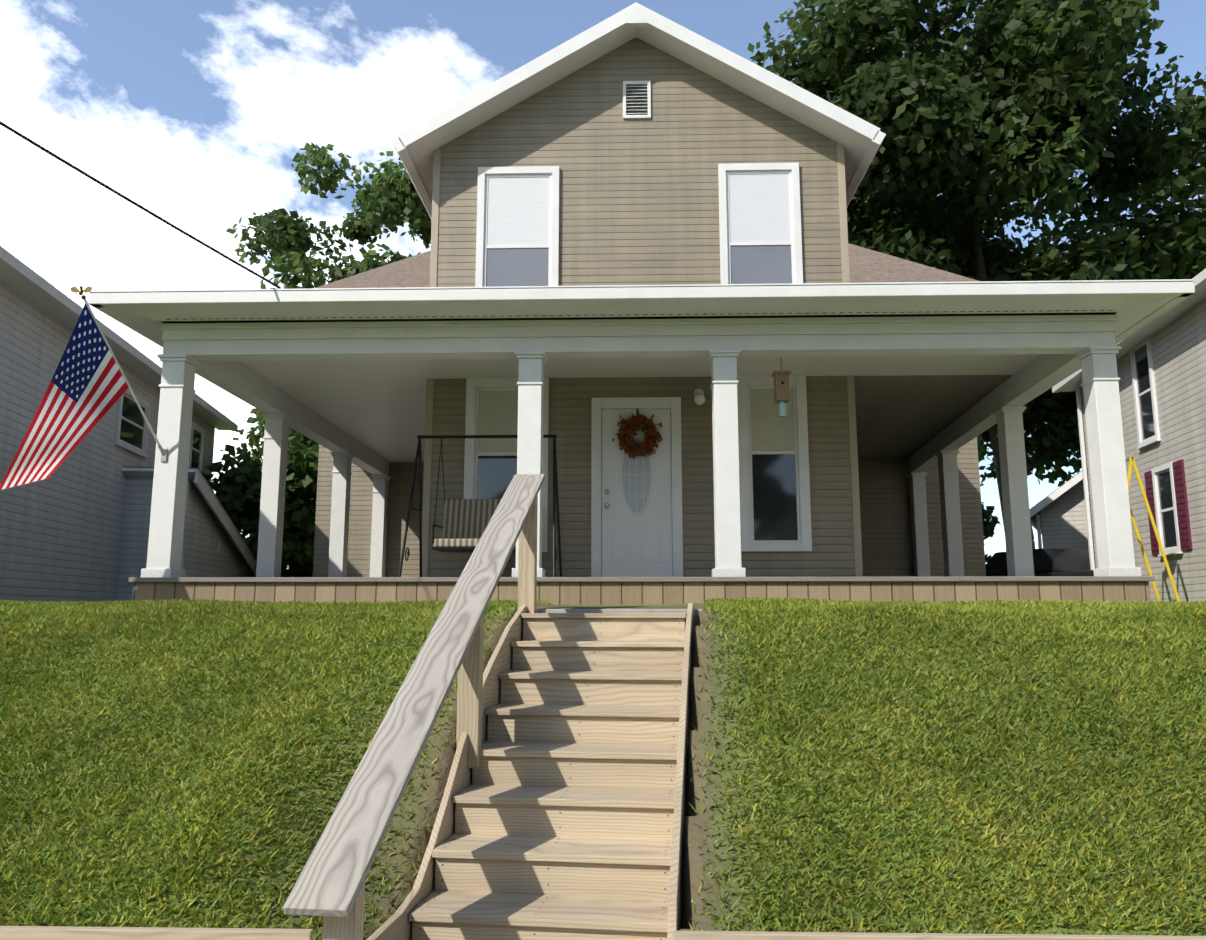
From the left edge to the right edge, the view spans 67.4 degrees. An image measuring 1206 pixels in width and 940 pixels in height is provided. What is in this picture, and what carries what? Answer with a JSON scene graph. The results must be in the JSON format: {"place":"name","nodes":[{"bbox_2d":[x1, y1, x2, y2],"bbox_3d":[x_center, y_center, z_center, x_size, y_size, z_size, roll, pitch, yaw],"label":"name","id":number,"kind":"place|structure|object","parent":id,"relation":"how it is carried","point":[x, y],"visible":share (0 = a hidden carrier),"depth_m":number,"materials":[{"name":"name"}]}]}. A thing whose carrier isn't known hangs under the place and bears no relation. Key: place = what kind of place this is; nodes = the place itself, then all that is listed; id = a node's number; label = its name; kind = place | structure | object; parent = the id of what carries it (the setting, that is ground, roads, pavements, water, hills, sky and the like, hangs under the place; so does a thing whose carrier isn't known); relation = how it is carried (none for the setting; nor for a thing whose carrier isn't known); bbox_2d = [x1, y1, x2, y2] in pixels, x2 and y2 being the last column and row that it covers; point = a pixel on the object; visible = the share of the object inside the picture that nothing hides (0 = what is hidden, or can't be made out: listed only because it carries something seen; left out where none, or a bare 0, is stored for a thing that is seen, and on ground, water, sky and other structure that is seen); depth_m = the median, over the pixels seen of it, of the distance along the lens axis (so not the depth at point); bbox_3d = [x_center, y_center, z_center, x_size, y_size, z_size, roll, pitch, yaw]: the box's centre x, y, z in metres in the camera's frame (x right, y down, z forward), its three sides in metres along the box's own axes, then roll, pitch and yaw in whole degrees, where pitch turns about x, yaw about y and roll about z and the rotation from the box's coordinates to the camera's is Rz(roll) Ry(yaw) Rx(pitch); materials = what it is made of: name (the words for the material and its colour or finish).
{"place":"outdoors","nodes":[
{"label":"outdoors","id":0,"kind":"place"},
{"bbox_2d":[278,283,285,288],"bbox_3d":[-3.342,-1.887,9.412,0.060,0.090,0.060,0,-9,2],"label":"insulator","id":1,"kind":"object","parent":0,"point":[282,285],"visible":0.57,"depth_m":9.39,"materials":[{"name":"white ceramic"}]},
{"bbox_2d":[0,121,280,288],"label":"service cable","id":2,"kind":"object","parent":1,"relation":"attached to","point":[123,196],"visible":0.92,"depth_m":8.05,"materials":[{"name":"black plastic"}]},
{"bbox_2d":[431,547,515,551],"bbox_3d":[-1.438,0.965,10.970,1.160,0.020,0.645,0,-9,2],"label":"swing seat","id":3,"kind":"object","parent":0,"point":[455,549],"visible":0.36,"depth_m":10.81,"materials":[{"name":"beige wood"}]},
{"bbox_2d":[433,499,515,546],"bbox_3d":[-1.437,0.642,11.071,1.130,0.650,0.714,0,-9,2],"label":"porch swing","id":4,"kind":"object","parent":3,"relation":"on","point":[465,522],"visible":0.5,"depth_m":11.28,"materials":[{"name":"beige fabric"}]},
{"bbox_2d":[0,597,1205,939],"bbox_3d":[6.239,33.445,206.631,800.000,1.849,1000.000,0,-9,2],"label":"ground","id":5,"kind":"structure","parent":0,"point":[696,857],"depth_m":5.07,"materials":[{"name":"green plant"}]},
{"bbox_2d":[0,281,214,602],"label":"house walls","id":6,"kind":"structure","parent":5,"relation":"on","point":[61,528],"depth_m":13.89,"materials":[{"name":"grey wood"}]},
{"bbox_2d":[0,246,237,430],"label":"roof eave","id":7,"kind":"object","parent":6,"relation":"attached to","point":[23,279],"depth_m":13.69,"materials":[{"name":"white wood"}]},
{"bbox_2d":[120,419,142,448],"bbox_3d":[-8.775,-0.664,16.820,0.006,0.380,1.140,1,-9,-7],"label":"window pane","id":8,"kind":"object","parent":6,"relation":"attached to","point":[131,434],"visible":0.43,"depth_m":16.83,"materials":[{"name":"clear glass"}]},
{"bbox_2d":[114,389,149,457],"bbox_3d":[-8.741,-0.869,16.856,0.075,1.080,1.440,1,-9,-7],"label":"window frame","id":9,"kind":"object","parent":6,"relation":"attached to","point":[129,448],"depth_m":16.63,"materials":[{"name":"white wood"}]},
{"bbox_2d":[120,394,146,450],"bbox_3d":[-8.768,-0.876,16.854,0.020,0.888,1.220,1,-9,-7],"label":"window sash","id":10,"kind":"object","parent":9,"relation":"in","point":[132,422],"visible":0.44,"depth_m":17.07,"materials":[{"name":"white wood"}]},
{"bbox_2d":[122,395,144,426],"bbox_3d":[-8.773,-1.087,16.886,0.009,0.380,1.140,1,-9,-7],"label":"window pane","id":11,"kind":"object","parent":6,"relation":"attached to","point":[131,411],"visible":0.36,"depth_m":16.85,"materials":[{"name":"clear glass"}]},
{"bbox_2d":[191,449,199,467],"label":"window pane","id":12,"kind":"object","parent":6,"relation":"attached to","point":[195,460],"visible":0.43,"depth_m":20.53,"materials":[{"name":"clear glass"}]},
{"bbox_2d":[188,422,204,471],"bbox_3d":[-9.216,-0.446,20.535,0.075,1.130,0.940,1,-9,-7],"label":"window frame","id":13,"kind":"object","parent":6,"relation":"attached to","point":[196,426],"depth_m":20.49,"materials":[{"name":"white wood"}]},
{"bbox_2d":[191,427,202,468],"bbox_3d":[-9.244,-0.453,20.532,0.020,0.956,0.740,1,-9,-7],"label":"window sash","id":14,"kind":"object","parent":13,"relation":"in","point":[196,450],"visible":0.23,"depth_m":20.81,"materials":[{"name":"white wood"}]},
{"bbox_2d":[192,429,201,450],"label":"window pane","id":15,"kind":"object","parent":13,"relation":"in","point":[197,440],"visible":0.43,"depth_m":20.61,"materials":[{"name":"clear glass"}]},
{"bbox_2d":[117,478,254,601],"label":"lean to walls","id":16,"kind":"structure","parent":5,"relation":"on","point":[203,531],"depth_m":16.78,"materials":[{"name":"grey wood"}]},
{"bbox_2d":[122,467,256,576],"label":"lean-to trim","id":17,"kind":"structure","parent":16,"relation":"attached to","point":[203,488],"depth_m":17.77,"materials":[{"name":"white wood"}]},
{"bbox_2d":[123,466,256,560],"bbox_3d":[-8.477,1.302,19.298,1.340,1.822,5.906,1,-9,-7],"label":"lean to roof","id":18,"kind":"object","parent":16,"relation":"on","point":[210,487],"visible":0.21,"depth_m":17.27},
{"bbox_2d":[216,537,220,553],"bbox_3d":[-7.944,1.564,18.709,0.020,0.330,0.220,1,-9,-7],"label":"lean to vent","id":19,"kind":"object","parent":16,"relation":"attached to","point":[218,545],"visible":1,"depth_m":18.65,"materials":[{"name":"grey metal"}]},
{"bbox_2d":[202,408,318,576],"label":"bushes","id":20,"kind":"object","parent":5,"relation":"on","point":[237,489],"visible":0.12,"depth_m":20.70,"materials":[{"name":"green plant"}]},
{"bbox_2d":[226,142,431,470],"bbox_3d":[-6.423,-2.500,25.651,8.275,13.076,8.124,0,-9,2],"label":"tree","id":21,"kind":"object","parent":5,"relation":"on","point":[388,197],"depth_m":24.54,"materials":[{"name":"green plant"}]},
{"bbox_2d":[323,495,537,939],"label":"rail posts","id":22,"kind":"object","parent":5,"relation":"on","point":[469,700],"visible":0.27,"depth_m":5.67,"materials":[{"name":"beige wood"}]},
{"bbox_2d":[283,474,544,916],"bbox_3d":[-0.892,0.907,5.747,0.270,0.040,4.648,-1,21,7],"label":"hand rail","id":23,"kind":"object","parent":22,"relation":"on","point":[332,876],"visible":1,"depth_m":4.59,"materials":[{"name":"grey wood"}]},
{"bbox_2d":[367,603,693,939],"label":"stair stringers","id":24,"kind":"object","parent":5,"relation":"on","point":[397,925],"visible":0.58,"depth_m":5.17,"materials":[{"name":"beige wood"}]},
{"bbox_2d":[412,618,684,939],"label":"step risers","id":25,"kind":"object","parent":24,"relation":"attached to","point":[569,878],"visible":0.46,"depth_m":5.56,"materials":[{"name":"beige wood"}]},
{"bbox_2d":[409,613,686,932],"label":"step treads","id":26,"kind":"object","parent":25,"relation":"on","point":[577,912],"visible":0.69,"depth_m":5.11,"materials":[{"name":"beige wood"}]},
{"bbox_2d":[419,623,679,939],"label":"screws","id":27,"kind":"object","parent":26,"relation":"in","point":[566,790],"visible":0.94,"depth_m":5.39,"materials":[{"name":"metal"}]},
{"bbox_2d":[0,926,1205,939],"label":"retaining planks","id":28,"kind":"object","parent":5,"relation":"on","point":[74,933],"visible":1,"depth_m":3.88,"materials":[{"name":"beige wood"}]},
{"bbox_2d":[536,609,702,625],"bbox_3d":[0.101,1.376,8.296,1.500,0.195,1.748,0,-9,2],"label":"landing","id":29,"kind":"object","parent":5,"relation":"on","point":[695,612],"visible":0.23,"depth_m":7.44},
{"bbox_2d":[141,346,1141,576],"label":"porch columns","id":30,"kind":"structure","parent":5,"relation":"on","point":[1110,492],"depth_m":9.72,"materials":[{"name":"white wood"}]},
{"bbox_2d":[158,445,167,461],"bbox_3d":[-4.714,-0.181,9.664,0.055,0.177,0.102,-7,-12,39],"label":"flag bracket","id":31,"kind":"object","parent":30,"relation":"attached to","point":[163,455],"visible":0.96,"depth_m":9.67,"materials":[{"name":"white metal"}]},
{"bbox_2d":[84,299,159,445],"bbox_3d":[-4.940,-0.933,9.365,0.025,1.444,1.021,-5,-10,29],"label":"flag pole","id":32,"kind":"object","parent":31,"relation":"attached to","point":[122,373],"visible":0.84,"depth_m":9.33,"materials":[{"name":"white metal"}]},
{"bbox_2d":[0,304,128,489],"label":"flag","id":33,"kind":"object","parent":32,"relation":"attached to","point":[88,387],"visible":1,"depth_m":8.94,"materials":[{"name":"fabric"}]},
{"bbox_2d":[70,286,91,298],"bbox_3d":[-5.203,-1.769,9.030,0.230,0.128,0.069,0,-9,2],"label":"eagle finial","id":34,"kind":"object","parent":32,"relation":"attached to","point":[74,289],"visible":1,"depth_m":9.02,"materials":[{"name":"gold metal"}]},
{"bbox_2d":[159,315,1118,475],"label":"porch beams","id":35,"kind":"structure","parent":30,"relation":"on","point":[221,351],"depth_m":9.78,"materials":[{"name":"white wood"}]},
{"bbox_2d":[161,312,1117,322],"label":"frieze","id":36,"kind":"structure","parent":35,"relation":"attached to","point":[691,317],"depth_m":10.13,"materials":[{"name":"white wood"}]},
{"bbox_2d":[133,581,1150,603],"bbox_3d":[0.781,2.025,13.689,11.380,0.355,9.115,0,-9,2],"label":"porch skirt","id":37,"kind":"object","parent":5,"relation":"on","point":[623,592],"visible":0.5,"depth_m":9.20,"materials":[{"name":"beige wood"}]},
{"bbox_2d":[129,576,1154,581],"bbox_3d":[0.307,1.115,9.218,10.420,0.049,0.055,0,-9,2],"label":"porch deck nosing","id":38,"kind":"object","parent":37,"relation":"on","point":[644,579],"visible":1,"depth_m":9.18,"materials":[{"name":"wood"}]},
{"bbox_2d":[313,37,985,576],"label":"house walls","id":39,"kind":"structure","parent":5,"relation":"on","point":[637,201],"depth_m":12.45,"materials":[{"name":"beige"}]},
{"bbox_2d":[474,387,517,498],"bbox_3d":[-1.271,-0.069,11.900,0.840,2.086,0.020,0,-9,2],"label":"window frame","id":40,"kind":"structure","parent":39,"relation":"attached to","point":[477,453],"depth_m":11.93,"materials":[{"name":"white paint"}]},
{"bbox_2d":[477,456,516,498],"bbox_3d":[-1.271,0.367,11.838,0.760,1.125,0.006,0,-9,2],"label":"window pane","id":41,"kind":"object","parent":39,"relation":"attached to","point":[495,475],"depth_m":11.89,"materials":[{"name":"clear glass"}]},
{"bbox_2d":[478,390,517,451],"bbox_3d":[-1.271,-0.648,11.997,0.760,0.833,0.009,0,-9,2],"label":"window shade","id":42,"kind":"object","parent":39,"relation":"attached to","point":[498,412],"depth_m":12.00,"materials":[{"name":"beige fabric"}]},
{"bbox_2d":[463,377,548,551],"bbox_3d":[-1.272,-0.084,11.887,1.100,2.320,0.050,0,-9,2],"label":"window trim","id":43,"kind":"structure","parent":39,"relation":"attached to","point":[472,384],"depth_m":11.93,"materials":[{"name":"white paint"}]},
{"bbox_2d":[486,248,548,286],"bbox_3d":[-1.166,-2.544,12.295,0.850,0.986,0.006,0,-9,2],"label":"window pane","id":44,"kind":"object","parent":39,"relation":"attached to","point":[516,266],"visible":0.57,"depth_m":12.33,"materials":[{"name":"grey glass"}]},
{"bbox_2d":[475,166,559,286],"bbox_3d":[-1.167,-3.055,12.341,1.170,2.310,0.075,0,-9,2],"label":"window trim","id":45,"kind":"structure","parent":39,"relation":"attached to","point":[554,171],"depth_m":12.41,"materials":[{"name":"white paint"}]},
{"bbox_2d":[483,174,551,286],"bbox_3d":[-1.166,-3.056,12.368,0.930,2.100,0.020,0,-9,2],"label":"window sash","id":46,"kind":"object","parent":45,"relation":"attached to","point":[486,246],"visible":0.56,"depth_m":12.39,"materials":[{"name":"white paint"}]},
{"bbox_2d":[487,177,548,244],"bbox_3d":[-1.166,-3.566,12.455,0.850,0.986,0.009,0,-9,2],"label":"window shade","id":47,"kind":"object","parent":39,"relation":"attached to","point":[518,211],"visible":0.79,"depth_m":12.45,"materials":[{"name":"white fabric"}]},
{"bbox_2d":[591,397,682,576],"bbox_3d":[0.437,0.253,11.779,1.180,2.460,0.060,0,-9,2],"label":"door frame","id":48,"kind":"object","parent":39,"relation":"attached to","point":[673,404],"visible":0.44,"depth_m":11.82,"materials":[{"name":"white wood"}]},
{"bbox_2d":[602,409,672,576],"bbox_3d":[0.438,0.306,11.785,0.912,2.256,0.030,0,-9,2],"label":"front door","id":49,"kind":"structure","parent":48,"relation":"in","point":[634,544],"depth_m":11.75,"materials":[{"name":"white wood"}]},
{"bbox_2d":[605,490,608,507],"bbox_3d":[0.052,0.371,11.746,0.064,0.237,0.085,0,-9,2],"label":"door lock hardware","id":50,"kind":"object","parent":49,"relation":"attached to","point":[606,504],"depth_m":11.76,"materials":[{"name":"silver metal"}]},
{"bbox_2d":[622,438,650,512],"bbox_3d":[0.438,0.067,11.820,0.370,1.000,0.001,0,-9,2],"label":"door glass","id":51,"kind":"object","parent":49,"relation":"in","point":[647,479],"visible":0.76,"depth_m":11.81,"materials":[{"name":"grey glass"}]},
{"bbox_2d":[625,440,647,511],"bbox_3d":[0.438,0.067,11.818,0.355,0.960,0.006,0,-9,2],"label":"door glass caming","id":52,"kind":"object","parent":49,"relation":"in","point":[636,481],"depth_m":11.80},
{"bbox_2d":[612,412,662,458],"bbox_3d":[0.452,-0.452,11.837,0.660,0.640,0.246,0,-9,2],"label":"wreath","id":53,"kind":"object","parent":49,"relation":"hanging from","point":[625,435],"visible":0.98,"depth_m":11.81,"materials":[{"name":"brown plant"}]},
{"bbox_2d":[623,81,650,118],"bbox_3d":[0.473,-5.178,12.652,0.390,0.560,0.034,0,-9,2],"label":"gable vent","id":54,"kind":"object","parent":39,"relation":"attached to","point":[648,89],"visible":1,"depth_m":12.64,"materials":[{"name":"white paint"}]},
{"bbox_2d":[626,85,647,114],"bbox_3d":[0.473,-5.176,12.663,0.350,0.520,0.004,0,-9,2],"label":"gable vent","id":55,"kind":"object","parent":39,"relation":"attached to","point":[636,100],"visible":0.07,"depth_m":12.66,"materials":[{"name":"grey"}]},
{"bbox_2d":[392,3,885,219],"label":"roof trim","id":56,"kind":"structure","parent":39,"relation":"attached to","point":[858,138],"depth_m":12.33,"materials":[{"name":"white paint"}]},
{"bbox_2d":[625,2,647,25],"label":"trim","id":57,"kind":"structure","parent":56,"relation":"on","point":[636,17],"depth_m":12.34,"materials":[{"name":"white paint"}]},
{"bbox_2d":[422,143,862,576],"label":"corner posts","id":58,"kind":"object","parent":39,"relation":"attached to","point":[850,380],"visible":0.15,"depth_m":11.96,"materials":[{"name":"beige wood"}]},
{"bbox_2d":[316,243,981,287],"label":"roof","id":59,"kind":"structure","parent":39,"relation":"on","point":[866,265],"depth_m":19.62,"materials":[{"name":"brown"}]},
{"bbox_2d":[693,389,703,396],"bbox_3d":[1.266,-1.012,11.910,0.140,0.136,0.147,0,-9,2],"label":"light fixture base","id":60,"kind":"object","parent":39,"relation":"attached to","point":[698,391],"visible":0.62,"depth_m":11.96,"materials":[{"name":"white metal"}]},
{"bbox_2d":[694,394,704,404],"bbox_3d":[1.264,-0.924,11.829,0.150,0.150,0.146,0,-9,2],"label":"porch light","id":61,"kind":"object","parent":39,"relation":"attached to","point":[699,399],"visible":1,"depth_m":11.78,"materials":[{"name":"white glass"}]},
{"bbox_2d":[729,174,790,241],"bbox_3d":[2.137,-3.581,12.359,0.820,0.986,0.009,0,-9,2],"label":"window blind","id":62,"kind":"object","parent":39,"relation":"attached to","point":[759,207],"visible":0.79,"depth_m":12.35,"materials":[{"name":"white plastic"}]},
{"bbox_2d":[718,163,802,283],"bbox_3d":[2.136,-3.070,12.245,1.140,2.310,0.075,0,-9,2],"label":"window trim","id":63,"kind":"structure","parent":39,"relation":"attached to","point":[793,168],"depth_m":12.31,"materials":[{"name":"white paint"}]},
{"bbox_2d":[726,171,794,283],"bbox_3d":[2.137,-3.071,12.273,0.900,2.100,0.020,0,-9,2],"label":"window sash","id":64,"kind":"object","parent":63,"relation":"attached to","point":[791,242],"visible":0.58,"depth_m":12.29,"materials":[{"name":"white paint"}]},
{"bbox_2d":[730,245,791,283],"bbox_3d":[2.138,-2.559,12.200,0.820,0.986,0.006,0,-9,2],"label":"window pane","id":65,"kind":"object","parent":39,"relation":"attached to","point":[766,264],"visible":0.57,"depth_m":12.23,"materials":[{"name":"glass"}]},
{"bbox_2d":[750,388,794,450],"bbox_3d":[2.227,-0.664,11.896,0.560,0.833,0.009,0,-9,2],"label":"window shade","id":66,"kind":"object","parent":39,"relation":"attached to","point":[771,430],"depth_m":11.88,"materials":[{"name":"beige fabric"}]},
{"bbox_2d":[737,375,811,551],"bbox_3d":[2.227,-0.100,11.787,0.900,2.320,0.050,0,-9,2],"label":"window trim","id":67,"kind":"structure","parent":39,"relation":"attached to","point":[805,544],"depth_m":11.75,"materials":[{"name":"white paint"}]},
{"bbox_2d":[747,385,800,542],"bbox_3d":[2.227,-0.085,11.799,0.640,2.086,0.020,0,-9,2],"label":"sash window","id":68,"kind":"structure","parent":67,"relation":"in","point":[795,452],"depth_m":11.80,"materials":[{"name":"white paint"}]},
{"bbox_2d":[752,454,797,539],"bbox_3d":[2.227,0.351,11.738,0.560,1.125,0.006,0,-9,2],"label":"window pane","id":69,"kind":"object","parent":39,"relation":"attached to","point":[774,498],"depth_m":11.73,"materials":[{"name":"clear glass"}]},
{"bbox_2d":[913,581,963,581],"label":"porch deck floor","id":70,"kind":"structure","parent":5,"relation":"on","point":[939,581],"depth_m":9.13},
{"bbox_2d":[398,435,561,576],"bbox_3d":[-1.438,0.458,11.072,1.824,1.804,1.132,0,-9,2],"label":"swing frame","id":71,"kind":"object","parent":70,"relation":"on","point":[555,489],"visible":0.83,"depth_m":11.18,"materials":[{"name":"black metal"}]},
{"bbox_2d":[747,0,1205,548],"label":"maple tree","id":72,"kind":"object","parent":5,"relation":"on","point":[1010,101],"depth_m":26.41,"materials":[{"name":"green plant"}]},
{"bbox_2d":[977,434,1000,564],"bbox_3d":[8.410,1.395,24.660,4.610,5.026,4.638,0,-9,2],"label":"tree","id":73,"kind":"object","parent":5,"relation":"on","point":[990,521],"depth_m":23.84,"materials":[{"name":"green plant"}]},
{"bbox_2d":[985,548,1093,575],"bbox_3d":[10.665,2.479,21.587,1.800,1.120,4.400,3,-9,-18],"label":"parked car","id":74,"kind":"object","parent":5,"relation":"on","point":[1061,562],"visible":0.19,"depth_m":20.88,"materials":[{"name":"grey paint"}]},
{"bbox_2d":[1040,479,1088,550],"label":"shed walls","id":75,"kind":"structure","parent":5,"relation":"on","point":[1063,521],"depth_m":23.08,"materials":[{"name":"white wood"}]},
{"bbox_2d":[1029,472,1079,526],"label":"shed roof","id":76,"kind":"structure","parent":75,"relation":"on","point":[1033,518],"depth_m":24.02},
{"bbox_2d":[1030,471,1082,548],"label":"roof fascia","id":77,"kind":"structure","parent":75,"relation":"attached to","point":[1057,493],"depth_m":22.98,"materials":[{"name":"white wood"}]},
{"bbox_2d":[1080,298,1205,602],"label":"house walls","id":78,"kind":"structure","parent":5,"relation":"on","point":[1178,345],"depth_m":15.73,"materials":[{"name":"white wood"}]},
{"bbox_2d":[1052,268,1205,569],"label":"house trim","id":79,"kind":"structure","parent":78,"relation":"attached to","point":[1072,382],"depth_m":17.29,"materials":[{"name":"white wood"}]},
{"bbox_2d":[1135,344,1149,393],"bbox_3d":[10.141,-1.893,16.979,0.009,0.840,0.590,-2,-9,10],"label":"upper window pane","id":80,"kind":"object","parent":78,"relation":"attached to","point":[1142,371],"visible":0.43,"depth_m":17.00,"materials":[{"name":"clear glass"}]},
{"bbox_2d":[1133,342,1154,441],"bbox_3d":[10.135,-1.454,16.911,0.020,1.808,0.670,-2,-9,10],"label":"window sash","id":81,"kind":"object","parent":78,"relation":"attached to","point":[1147,390],"visible":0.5,"depth_m":17.14,"materials":[{"name":"white paint"}]},
{"bbox_2d":[1129,337,1160,448],"bbox_3d":[10.108,-1.447,16.914,0.075,2.000,0.890,-2,-9,10],"label":"window frame","id":82,"kind":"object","parent":78,"relation":"attached to","point":[1150,441],"visible":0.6,"depth_m":16.64,"materials":[{"name":"white paint"}]},
{"bbox_2d":[1139,391,1154,439],"bbox_3d":[10.142,-1.016,16.840,0.006,0.840,0.590,-2,-9,10],"label":"window pane","id":83,"kind":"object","parent":78,"relation":"attached to","point":[1146,412],"visible":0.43,"depth_m":16.86,"materials":[{"name":"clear glass"}]},
{"bbox_2d":[1156,469,1176,549],"bbox_3d":[10.059,0.709,16.115,0.020,1.408,0.640,-2,-9,10],"label":"window sash","id":84,"kind":"object","parent":78,"relation":"attached to","point":[1167,509],"visible":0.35,"depth_m":16.34,"materials":[{"name":"white paint"}]},
{"bbox_2d":[1157,471,1172,509],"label":"window pane","id":85,"kind":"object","parent":84,"relation":"in","point":[1165,491],"visible":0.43,"depth_m":16.19,"materials":[{"name":"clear glass"}]},
{"bbox_2d":[1151,462,1183,556],"bbox_3d":[10.032,0.715,16.119,0.075,1.600,0.860,-2,-9,10],"label":"window trim","id":86,"kind":"structure","parent":78,"relation":"attached to","point":[1175,551],"depth_m":16.02,"materials":[{"name":"white paint"}]},
{"bbox_2d":[1144,459,1191,554],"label":"window shutters","id":87,"kind":"object","parent":78,"relation":"attached to","point":[1182,506],"visible":0.92,"depth_m":15.60,"materials":[{"name":"red wood"}]},
{"bbox_2d":[1161,510,1176,547],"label":"window pane","id":88,"kind":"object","parent":78,"relation":"attached to","point":[1168,526],"visible":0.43,"depth_m":16.09,"materials":[{"name":"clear glass"}]},
{"bbox_2d":[1127,456,1179,602],"bbox_3d":[8.611,1.036,14.786,1.142,2.460,0.552,0,-9,2],"label":"step ladder","id":89,"kind":"object","parent":5,"relation":"on","point":[1131,461],"visible":0.38,"depth_m":14.64,"materials":[{"name":"yellow metal"}]},
{"bbox_2d":[0,0,1205,568],"label":"sky","id":90,"kind":"structure","parent":0,"point":[198,113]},
{"bbox_2d":[240,354,1039,461],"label":"porch ceiling","id":91,"kind":"structure","parent":0,"point":[378,407],"depth_m":11.80,"materials":[{"name":"white wood"}]},
{"bbox_2d":[772,371,790,402],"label":"bird house","id":92,"kind":"structure","parent":91,"relation":"hanging from","point":[781,392],"depth_m":10.06,"materials":[{"name":"brown wood"}]},
{"bbox_2d":[778,401,786,417],"bbox_3d":[2.000,-0.680,10.087,0.090,0.175,0.090,0,-9,2],"label":"glass jar","id":93,"kind":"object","parent":92,"relation":"hanging from","point":[782,412],"visible":0.94,"depth_m":10.05,"materials":[{"name":"glass"}]},
{"bbox_2d":[107,297,1174,341],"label":"porch soffit","id":94,"kind":"structure","parent":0,"point":[1131,311],"depth_m":9.48,"materials":[{"name":"white wood"}]},
{"bbox_2d":[167,310,1112,319],"bbox_3d":[0.314,-1.647,9.602,10.035,0.004,0.013,0,-9,2],"label":"porch soffit vent","id":95,"kind":"object","parent":94,"relation":"in","point":[653,314],"visible":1,"depth_m":9.59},
{"bbox_2d":[88,279,1194,346],"bbox_3d":[0.748,-1.061,13.928,12.149,0.145,9.632,0,-9,2],"label":"porch gutter","id":96,"kind":"object","parent":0,"point":[1180,290],"visible":0.62,"depth_m":9.20,"materials":[{"name":"white metal"}]},
{"bbox_2d":[854,375,1012,459],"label":"porch ceiling","id":97,"kind":"structure","parent":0,"point":[903,417],"depth_m":13.78,"materials":[{"name":"white wood"}]},
{"bbox_2d":[1125,456,1134,461],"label":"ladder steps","id":98,"kind":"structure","parent":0,"point":[1127,458],"depth_m":14.78,"materials":[{"name":"white metal"}]}
]}

